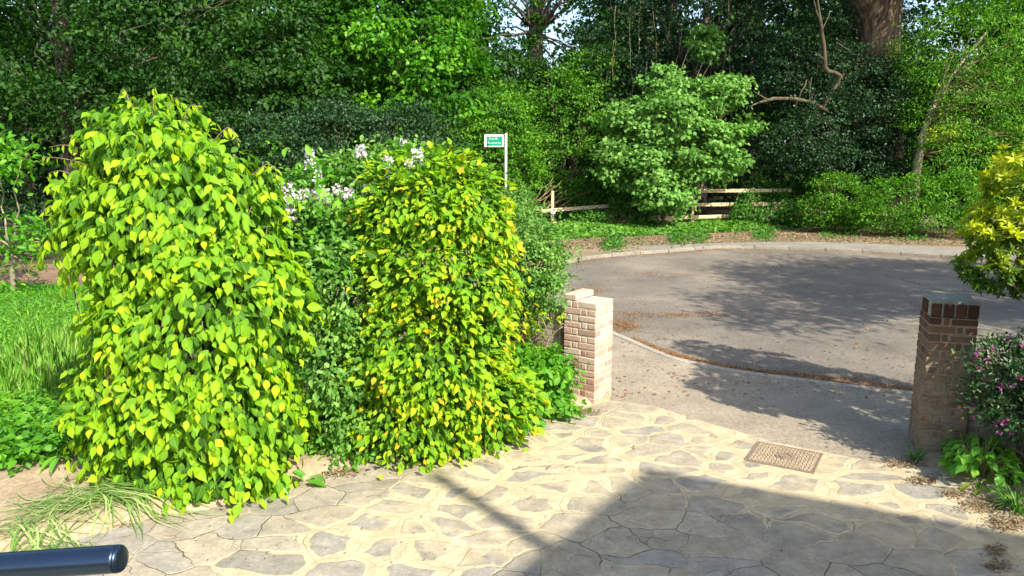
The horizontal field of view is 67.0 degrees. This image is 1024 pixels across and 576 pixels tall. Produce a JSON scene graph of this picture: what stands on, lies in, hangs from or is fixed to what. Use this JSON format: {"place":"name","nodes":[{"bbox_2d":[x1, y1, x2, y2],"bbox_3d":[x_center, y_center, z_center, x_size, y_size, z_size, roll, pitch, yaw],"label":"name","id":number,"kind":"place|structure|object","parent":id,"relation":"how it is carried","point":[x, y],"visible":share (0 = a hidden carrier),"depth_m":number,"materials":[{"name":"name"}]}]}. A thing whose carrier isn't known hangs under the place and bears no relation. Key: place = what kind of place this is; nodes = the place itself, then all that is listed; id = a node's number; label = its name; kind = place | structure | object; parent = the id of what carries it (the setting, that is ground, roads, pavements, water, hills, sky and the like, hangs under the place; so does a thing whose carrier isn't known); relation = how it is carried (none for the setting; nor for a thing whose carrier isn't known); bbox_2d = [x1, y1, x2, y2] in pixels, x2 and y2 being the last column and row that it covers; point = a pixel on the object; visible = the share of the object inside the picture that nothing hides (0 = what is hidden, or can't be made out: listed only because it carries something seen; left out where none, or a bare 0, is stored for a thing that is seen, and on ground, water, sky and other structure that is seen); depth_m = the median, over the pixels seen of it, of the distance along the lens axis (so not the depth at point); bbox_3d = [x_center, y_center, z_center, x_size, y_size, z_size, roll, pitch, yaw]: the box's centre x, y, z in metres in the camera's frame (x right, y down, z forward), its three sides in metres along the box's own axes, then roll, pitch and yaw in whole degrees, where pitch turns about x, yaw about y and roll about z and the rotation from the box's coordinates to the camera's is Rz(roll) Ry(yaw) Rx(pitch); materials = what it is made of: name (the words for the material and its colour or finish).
{"place":"outdoors","nodes":[
{"label":"outdoors","id":0,"kind":"place"},
{"bbox_2d":[0,280,370,448],"bbox_3d":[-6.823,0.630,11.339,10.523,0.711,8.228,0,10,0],"label":"lawn grass","id":1,"kind":"structure","parent":0,"point":[42,361],"depth_m":9.45,"materials":[{"name":"green plant"}]},
{"bbox_2d":[0,264,394,284],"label":"earth bank","id":2,"kind":"structure","parent":0,"point":[49,275],"depth_m":16.76,"materials":[{"name":"brown soil"}]},
{"bbox_2d":[0,113,60,293],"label":"young shrub","id":3,"kind":"object","parent":2,"relation":"on","point":[21,235],"visible":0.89,"depth_m":14.28,"materials":[{"name":"green plant"}]},
{"bbox_2d":[0,361,609,551],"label":"garden bed","id":4,"kind":"object","parent":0,"point":[30,482],"visible":0.02,"depth_m":6.00,"materials":[{"name":"soil"}]},
{"bbox_2d":[30,429,92,473],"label":"peony plant","id":5,"kind":"object","parent":4,"relation":"on","point":[51,460],"visible":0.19,"depth_m":6.48,"materials":[{"name":"green plant"}]},
{"bbox_2d":[0,511,127,551],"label":"bulb leaves","id":6,"kind":"object","parent":4,"relation":"on","point":[37,541],"visible":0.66,"depth_m":5.39,"materials":[{"name":"green plant"}]},
{"bbox_2d":[1,477,133,548],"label":"bulb leaves","id":7,"kind":"object","parent":4,"relation":"on","point":[54,501],"visible":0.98,"depth_m":5.71,"materials":[{"name":"green plant"}]},
{"bbox_2d":[27,471,135,519],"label":"bulb leaves","id":8,"kind":"object","parent":4,"relation":"on","point":[102,477],"visible":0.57,"depth_m":6.04,"materials":[{"name":"green plant"}]},
{"bbox_2d":[48,476,220,546],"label":"bulb leaves","id":9,"kind":"object","parent":4,"relation":"on","point":[121,493],"visible":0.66,"depth_m":5.85,"materials":[{"name":"green plant"}]},
{"bbox_2d":[28,88,331,524],"bbox_3d":[-2.754,0.050,6.365,2.613,3.307,1.679,4,11,22],"label":"hedge shrub","id":10,"kind":"object","parent":4,"relation":"on","point":[153,402],"visible":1,"depth_m":5.91,"materials":[{"name":"green plant"}]},
{"bbox_2d":[272,469,325,496],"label":"broadleaf weed","id":11,"kind":"object","parent":4,"relation":"on","point":[299,473],"visible":0.59,"depth_m":6.33,"materials":[{"name":"green plant"}]},
{"bbox_2d":[307,472,327,484],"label":"broadleaf weed","id":12,"kind":"object","parent":4,"relation":"on","point":[320,477],"visible":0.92,"depth_m":6.45,"materials":[{"name":"green plant"}]},
{"bbox_2d":[280,365,381,472],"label":"rue plant","id":13,"kind":"object","parent":4,"relation":"on","point":[356,458],"visible":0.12,"depth_m":6.77,"materials":[{"name":"green plant"}]},
{"bbox_2d":[237,129,464,465],"bbox_3d":[-1.424,-0.016,7.288,2.109,2.921,1.943,-7,13,-35],"label":"lilac bush","id":14,"kind":"object","parent":4,"relation":"on","point":[332,250],"visible":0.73,"depth_m":6.72,"materials":[{"name":"green plant"}]},
{"bbox_2d":[319,137,553,479],"bbox_3d":[-0.679,0.107,7.018,2.127,2.910,1.913,0,10,0],"label":"hedge shrub","id":15,"kind":"object","parent":4,"relation":"on","point":[431,408],"visible":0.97,"depth_m":6.62,"materials":[{"name":"green plant"}]},
{"bbox_2d":[474,337,591,435],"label":"leafy bush","id":16,"kind":"object","parent":4,"relation":"on","point":[555,374],"visible":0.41,"depth_m":7.83,"materials":[{"name":"green plant"}]},
{"bbox_2d":[486,192,582,348],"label":"cotoneaster bush","id":17,"kind":"object","parent":4,"relation":"on","point":[544,251],"visible":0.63,"depth_m":8.46,"materials":[{"name":"green plant"}]},
{"bbox_2d":[525,416,545,431],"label":"leafy weed","id":18,"kind":"object","parent":4,"relation":"on","point":[540,419],"visible":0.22,"depth_m":7.69,"materials":[{"name":"green plant"}]},
{"bbox_2d":[519,309,567,351],"bbox_3d":[0.323,0.756,8.131,0.518,1.106,0.390,0,10,0],"label":"sapling","id":19,"kind":"object","parent":4,"relation":"on","point":[535,329],"visible":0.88,"depth_m":8.04,"materials":[{"name":"green plant"}]},
{"bbox_2d":[2,0,999,152],"label":"sky","id":20,"kind":"structure","parent":0,"point":[516,21],"materials":[{"name":"white"}]},
{"bbox_2d":[0,153,1009,465],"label":"ground","id":21,"kind":"structure","parent":0,"point":[710,211],"depth_m":31.35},
{"bbox_2d":[0,177,54,260],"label":"holly bush","id":22,"kind":"object","parent":21,"relation":"on","point":[12,210],"visible":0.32,"depth_m":19.13,"materials":[{"name":"green plant"}]},
{"bbox_2d":[0,0,61,212],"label":"tree","id":23,"kind":"object","parent":21,"relation":"on","point":[30,106],"visible":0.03,"depth_m":32.18,"materials":[{"name":"green plant"}]},
{"bbox_2d":[0,0,123,202],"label":"tree","id":24,"kind":"object","parent":21,"relation":"on","point":[41,43],"visible":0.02,"depth_m":34.13,"materials":[{"name":"green plant"}]},
{"bbox_2d":[0,0,198,219],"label":"tree","id":25,"kind":"object","parent":21,"relation":"on","point":[38,175],"visible":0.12,"depth_m":29.27,"materials":[{"name":"green plant"}]},
{"bbox_2d":[0,0,288,185],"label":"tree","id":26,"kind":"object","parent":21,"relation":"on","point":[196,43],"visible":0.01,"depth_m":35.02,"materials":[{"name":"green plant"}]},
{"bbox_2d":[0,280,317,476],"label":"herb cover","id":27,"kind":"object","parent":21,"relation":"on","point":[13,423],"visible":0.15,"depth_m":7.39,"materials":[{"name":"green plant"}]},
{"bbox_2d":[14,0,343,213],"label":"tree","id":28,"kind":"object","parent":21,"relation":"on","point":[248,98],"visible":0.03,"depth_m":30.71,"materials":[{"name":"green plant"}]},
{"bbox_2d":[0,0,399,180],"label":"dark tree","id":29,"kind":"object","parent":21,"relation":"on","point":[114,76],"visible":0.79,"depth_m":19.00,"materials":[{"name":"green plant"}]},
{"bbox_2d":[146,1,368,156],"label":"tree","id":30,"kind":"object","parent":21,"relation":"on","point":[353,143],"visible":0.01,"depth_m":36.15,"materials":[{"name":"green plant"}]},
{"bbox_2d":[178,0,495,180],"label":"tree","id":31,"kind":"object","parent":21,"relation":"on","point":[260,63],"visible":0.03,"depth_m":31.83,"materials":[{"name":"green plant"}]},
{"bbox_2d":[209,89,485,244],"bbox_3d":[-3.958,-2.676,18.540,6.708,4.103,3.365,0,10,0],"label":"holly bush","id":32,"kind":"object","parent":21,"relation":"on","point":[354,120],"visible":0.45,"depth_m":17.91,"materials":[{"name":"green plant"}]},
{"bbox_2d":[311,279,564,359],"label":"brick wall","id":33,"kind":"structure","parent":21,"relation":"on","point":[558,335],"depth_m":8.65,"materials":[{"name":"brown brick"}]},
{"bbox_2d":[354,0,549,203],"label":"tree","id":34,"kind":"object","parent":21,"relation":"on","point":[462,87],"visible":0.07,"depth_m":35.80,"materials":[{"name":"green plant"}]},
{"bbox_2d":[1,0,1023,195],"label":"distant wood","id":35,"kind":"object","parent":21,"relation":"on","point":[628,23],"depth_m":44.96,"materials":[{"name":"green plant"}]},
{"bbox_2d":[449,33,583,195],"bbox_3d":[0.111,-6.333,30.347,5.758,7.082,3.877,-8,13,-39],"label":"dark shrub","id":36,"kind":"object","parent":21,"relation":"on","point":[537,67],"visible":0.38,"depth_m":29.70,"materials":[{"name":"green plant"}]},
{"bbox_2d":[457,0,627,208],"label":"ivy clad tree","id":37,"kind":"object","parent":21,"relation":"on","point":[540,19],"visible":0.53,"depth_m":32.38,"materials":[{"name":"green plant"}]},
{"bbox_2d":[457,55,629,200],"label":"tree","id":38,"kind":"object","parent":21,"relation":"on","point":[571,129],"visible":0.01,"depth_m":40.17,"materials":[{"name":"green plant"}]},
{"bbox_2d":[543,0,723,204],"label":"tree","id":39,"kind":"object","parent":21,"relation":"on","point":[559,31],"visible":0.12,"depth_m":36.21,"materials":[{"name":"green plant"}]},
{"bbox_2d":[521,212,840,239],"bbox_3d":[6.447,-2.147,25.965,14.103,0.482,2.954,-4,11,-20],"label":"ivy cover","id":40,"kind":"object","parent":21,"relation":"on","point":[586,229],"visible":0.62,"depth_m":24.79,"materials":[{"name":"green plant"}]},
{"bbox_2d":[560,0,836,214],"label":"tree","id":41,"kind":"object","parent":21,"relation":"on","point":[671,11],"visible":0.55,"depth_m":28.12,"materials":[{"name":"green plant"}]},
{"bbox_2d":[577,0,912,210],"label":"tree","id":42,"kind":"object","parent":21,"relation":"on","point":[659,40],"visible":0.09,"depth_m":34.25,"materials":[{"name":"green plant"}]},
{"bbox_2d":[523,227,1022,251],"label":"leaf litter","id":43,"kind":"object","parent":21,"relation":"on","point":[748,238],"visible":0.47,"depth_m":22.89,"materials":[{"name":"brown plant"}]},
{"bbox_2d":[563,245,1020,263],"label":"kerb","id":44,"kind":"structure","parent":21,"relation":"on","point":[616,254],"depth_m":20.47,"materials":[{"name":"concrete"}]},
{"bbox_2d":[746,0,1005,208],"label":"tree","id":45,"kind":"object","parent":21,"relation":"on","point":[929,10],"visible":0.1,"depth_m":34.13,"materials":[{"name":"green plant"}]},
{"bbox_2d":[871,450,1023,517],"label":"flower bed","id":46,"kind":"object","parent":21,"relation":"on","point":[960,478],"visible":0.12,"depth_m":6.38,"materials":[{"name":"soil"}]},
{"bbox_2d":[897,441,934,462],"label":"grass tuft","id":47,"kind":"object","parent":46,"relation":"on","point":[917,456],"visible":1,"depth_m":6.87,"materials":[{"name":"green plant"}]},
{"bbox_2d":[939,430,999,466],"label":"broadleaf plant","id":48,"kind":"object","parent":46,"relation":"on","point":[980,440],"visible":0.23,"depth_m":6.70,"materials":[{"name":"green plant"}]},
{"bbox_2d":[960,477,993,496],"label":"seedling","id":49,"kind":"object","parent":46,"relation":"on","point":[978,486],"visible":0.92,"depth_m":6.24,"materials":[{"name":"green plant"}]},
{"bbox_2d":[936,434,1023,489],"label":"broadleaf plant","id":50,"kind":"object","parent":46,"relation":"on","point":[967,463],"visible":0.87,"depth_m":6.32,"materials":[{"name":"green plant"}]},
{"bbox_2d":[945,327,1023,465],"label":"rhododendron","id":51,"kind":"object","parent":46,"relation":"on","point":[997,387],"visible":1,"depth_m":6.31,"materials":[{"name":"green plant"}]},
{"bbox_2d":[948,142,1023,301],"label":"golden shrub","id":52,"kind":"object","parent":46,"relation":"on","point":[996,247],"visible":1,"depth_m":6.24,"materials":[{"name":"yellow plant"}]},
{"bbox_2d":[967,439,1017,465],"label":"spider plant","id":53,"kind":"object","parent":46,"relation":"on","point":[1002,448],"visible":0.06,"depth_m":6.89,"materials":[{"name":"green plant"}]},
{"bbox_2d":[976,446,1023,487],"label":"spider plant","id":54,"kind":"object","parent":46,"relation":"on","point":[1010,479],"visible":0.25,"depth_m":6.35,"materials":[{"name":"green plant"}]},
{"bbox_2d":[980,475,1023,518],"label":"spider plant","id":55,"kind":"object","parent":46,"relation":"on","point":[1017,507],"visible":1,"depth_m":5.96,"materials":[{"name":"green plant"}]},
{"bbox_2d":[904,50,992,203],"bbox_3d":[21.002,-8.228,39.038,10.414,8.210,7.196,0,10,0],"label":"tree","id":56,"kind":"object","parent":21,"relation":"on","point":[931,145],"visible":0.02,"depth_m":38.00,"materials":[{"name":"green plant"}]},
{"bbox_2d":[909,0,1023,211],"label":"tree","id":57,"kind":"object","parent":21,"relation":"on","point":[970,104],"visible":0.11,"depth_m":32.34,"materials":[{"name":"green plant"}]},
{"bbox_2d":[965,368,1023,453],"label":"brick wall","id":58,"kind":"structure","parent":21,"relation":"on","point":[974,429],"depth_m":6.92,"materials":[{"name":"brown brick"}]},
{"bbox_2d":[972,1,1023,183],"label":"tree","id":59,"kind":"object","parent":21,"relation":"on","point":[1003,32],"visible":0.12,"depth_m":30.75,"materials":[{"name":"green plant"}]},
{"bbox_2d":[42,400,1023,575],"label":"driveway","id":60,"kind":"structure","parent":0,"point":[690,455],"depth_m":5.78,"materials":[{"name":"beige stone"}]},
{"bbox_2d":[0,544,128,575],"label":"handrail","id":61,"kind":"object","parent":60,"relation":"on","point":[93,560],"visible":1,"depth_m":1.18,"materials":[{"name":"blue metal"}]},
{"bbox_2d":[107,388,1023,573],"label":"dry leaf drift","id":62,"kind":"object","parent":60,"relation":"on","point":[1001,522],"visible":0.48,"depth_m":6.00,"materials":[{"name":"brown plant"}]},
{"bbox_2d":[187,404,949,572],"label":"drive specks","id":63,"kind":"object","parent":60,"relation":"on","point":[591,527],"visible":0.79,"depth_m":5.64,"materials":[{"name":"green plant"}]},
{"bbox_2d":[744,441,822,473],"bbox_3d":[2.447,1.522,6.957,0.588,0.027,0.508,6,12,30],"label":"manhole cover","id":64,"kind":"object","parent":60,"relation":"on","point":[795,459],"visible":1,"depth_m":6.93,"materials":[{"name":"metal"}]},
{"bbox_2d":[317,219,1020,299],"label":"verge","id":65,"kind":"structure","parent":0,"point":[592,251],"depth_m":22.33,"materials":[{"name":"brown soil"}]},
{"bbox_2d":[250,0,523,180],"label":"oak tree","id":66,"kind":"object","parent":65,"relation":"on","point":[404,71],"visible":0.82,"depth_m":20.48,"materials":[{"name":"green plant"}]},
{"bbox_2d":[483,133,506,194],"bbox_3d":[-0.531,-3.330,24.759,0.761,3.199,0.109,-1,10,-6],"label":"street sign","id":67,"kind":"object","parent":65,"relation":"on","point":[495,140],"visible":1,"depth_m":24.50,"materials":[{"name":"white metal"}]},
{"bbox_2d":[435,74,557,220],"bbox_3d":[-0.730,-4.368,25.382,4.463,5.135,3.432,-8,13,-37],"label":"hazel bush","id":68,"kind":"object","parent":65,"relation":"on","point":[519,142],"visible":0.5,"depth_m":25.34,"materials":[{"name":"green plant"}]},
{"bbox_2d":[499,178,558,224],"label":"bramble bush","id":69,"kind":"object","parent":65,"relation":"on","point":[515,191],"visible":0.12,"depth_m":24.34,"materials":[{"name":"green plant"}]},
{"bbox_2d":[532,177,592,212],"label":"dead branches","id":70,"kind":"object","parent":65,"relation":"on","point":[556,202],"visible":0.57,"depth_m":26.93,"materials":[{"name":"brown wood"}]},
{"bbox_2d":[512,39,639,220],"bbox_3d":[2.275,-5.711,28.212,5.297,6.636,4.596,0,10,0],"label":"elder bush","id":71,"kind":"object","parent":65,"relation":"on","point":[555,152],"visible":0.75,"depth_m":27.72,"materials":[{"name":"green plant"}]},
{"bbox_2d":[547,183,650,222],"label":"bramble bank","id":72,"kind":"structure","parent":65,"relation":"on","point":[625,195],"depth_m":27.15,"materials":[{"name":"green plant"}]},
{"bbox_2d":[551,197,660,223],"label":"bramble bank","id":73,"kind":"structure","parent":65,"relation":"on","point":[596,215],"depth_m":25.93,"materials":[{"name":"green plant"}]},
{"bbox_2d":[530,188,812,224],"bbox_3d":[5.362,-2.740,26.536,9.860,1.402,0.503,0,10,0],"label":"timber fence","id":74,"kind":"object","parent":65,"relation":"on","point":[553,210],"visible":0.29,"depth_m":26.34,"materials":[{"name":"brown wood"}]},
{"bbox_2d":[585,22,769,225],"bbox_3d":[5.340,-5.249,24.971,5.715,6.901,4.340,-6,12,-29],"label":"maple bush","id":75,"kind":"object","parent":65,"relation":"on","point":[651,138],"visible":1,"depth_m":24.72,"materials":[{"name":"green plant"}]},
{"bbox_2d":[556,223,975,252],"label":"verge weeds","id":76,"kind":"object","parent":65,"relation":"on","point":[701,235],"visible":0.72,"depth_m":23.02,"materials":[{"name":"green plant"}]},
{"bbox_2d":[725,188,818,228],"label":"bramble bank","id":77,"kind":"structure","parent":65,"relation":"on","point":[751,213],"depth_m":25.73,"materials":[{"name":"green plant"}]},
{"bbox_2d":[740,175,816,216],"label":"bramble bank","id":78,"kind":"structure","parent":65,"relation":"on","point":[774,195],"depth_m":26.47,"materials":[{"name":"green plant"}]},
{"bbox_2d":[710,153,908,211],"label":"bramble bank","id":79,"kind":"structure","parent":65,"relation":"on","point":[758,162],"depth_m":27.35,"materials":[{"name":"green plant"}]},
{"bbox_2d":[789,167,885,232],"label":"bramble bank","id":80,"kind":"structure","parent":65,"relation":"on","point":[827,202],"depth_m":24.18,"materials":[{"name":"green plant"}]},
{"bbox_2d":[743,0,965,226],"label":"holly tree","id":81,"kind":"object","parent":65,"relation":"on","point":[877,138],"visible":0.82,"depth_m":25.23,"materials":[{"name":"green plant"}]},
{"bbox_2d":[841,0,906,226],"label":"old oak","id":82,"kind":"object","parent":65,"relation":"on","point":[882,16],"visible":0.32,"depth_m":25.79,"materials":[{"name":"brown plant"}]},
{"bbox_2d":[839,168,1023,238],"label":"bramble bank","id":83,"kind":"structure","parent":65,"relation":"on","point":[903,220],"depth_m":23.07,"materials":[{"name":"green plant"}]},
{"bbox_2d":[873,0,1023,231],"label":"leaning tree","id":84,"kind":"object","parent":65,"relation":"on","point":[923,138],"visible":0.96,"depth_m":23.60,"materials":[{"name":"green plant"}]},
{"bbox_2d":[610,335,929,467],"bbox_3d":[4.004,1.536,6.903,3.327,0.001,11.940,-9,14,-42],"label":"apron","id":85,"kind":"object","parent":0,"point":[849,422],"visible":0.69,"depth_m":8.40,"materials":[{"name":"concrete"}]},
{"bbox_2d":[564,288,612,404],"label":"brick pillar","id":86,"kind":"structure","parent":85,"relation":"on","point":[588,322],"depth_m":8.38,"materials":[{"name":"beige brick"}]},
{"bbox_2d":[908,292,979,452],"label":"brick pillar","id":87,"kind":"structure","parent":85,"relation":"on","point":[947,321],"depth_m":6.92,"materials":[{"name":"brown brick"}]},
{"bbox_2d":[553,249,1023,390],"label":"road","id":88,"kind":"structure","parent":0,"point":[847,298],"depth_m":13.76,"materials":[{"name":"grey asphalt"}]},
{"bbox_2d":[612,331,912,394],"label":"dropped kerb","id":89,"kind":"structure","parent":88,"relation":"on","point":[641,345],"depth_m":9.51,"materials":[{"name":"concrete"}]},
{"bbox_2d":[587,255,973,398],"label":"road specks","id":90,"kind":"object","parent":88,"relation":"on","point":[778,342],"visible":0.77,"depth_m":10.47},
{"bbox_2d":[569,248,1011,390],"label":"catkin litter","id":91,"kind":"object","parent":88,"relation":"on","point":[692,358],"visible":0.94,"depth_m":10.57,"materials":[{"name":"brown plant"}]},
{"bbox_2d":[626,242,1023,258],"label":"pavement","id":92,"kind":"structure","parent":0,"point":[902,248],"depth_m":21.15,"materials":[{"name":"concrete"}]}
]}

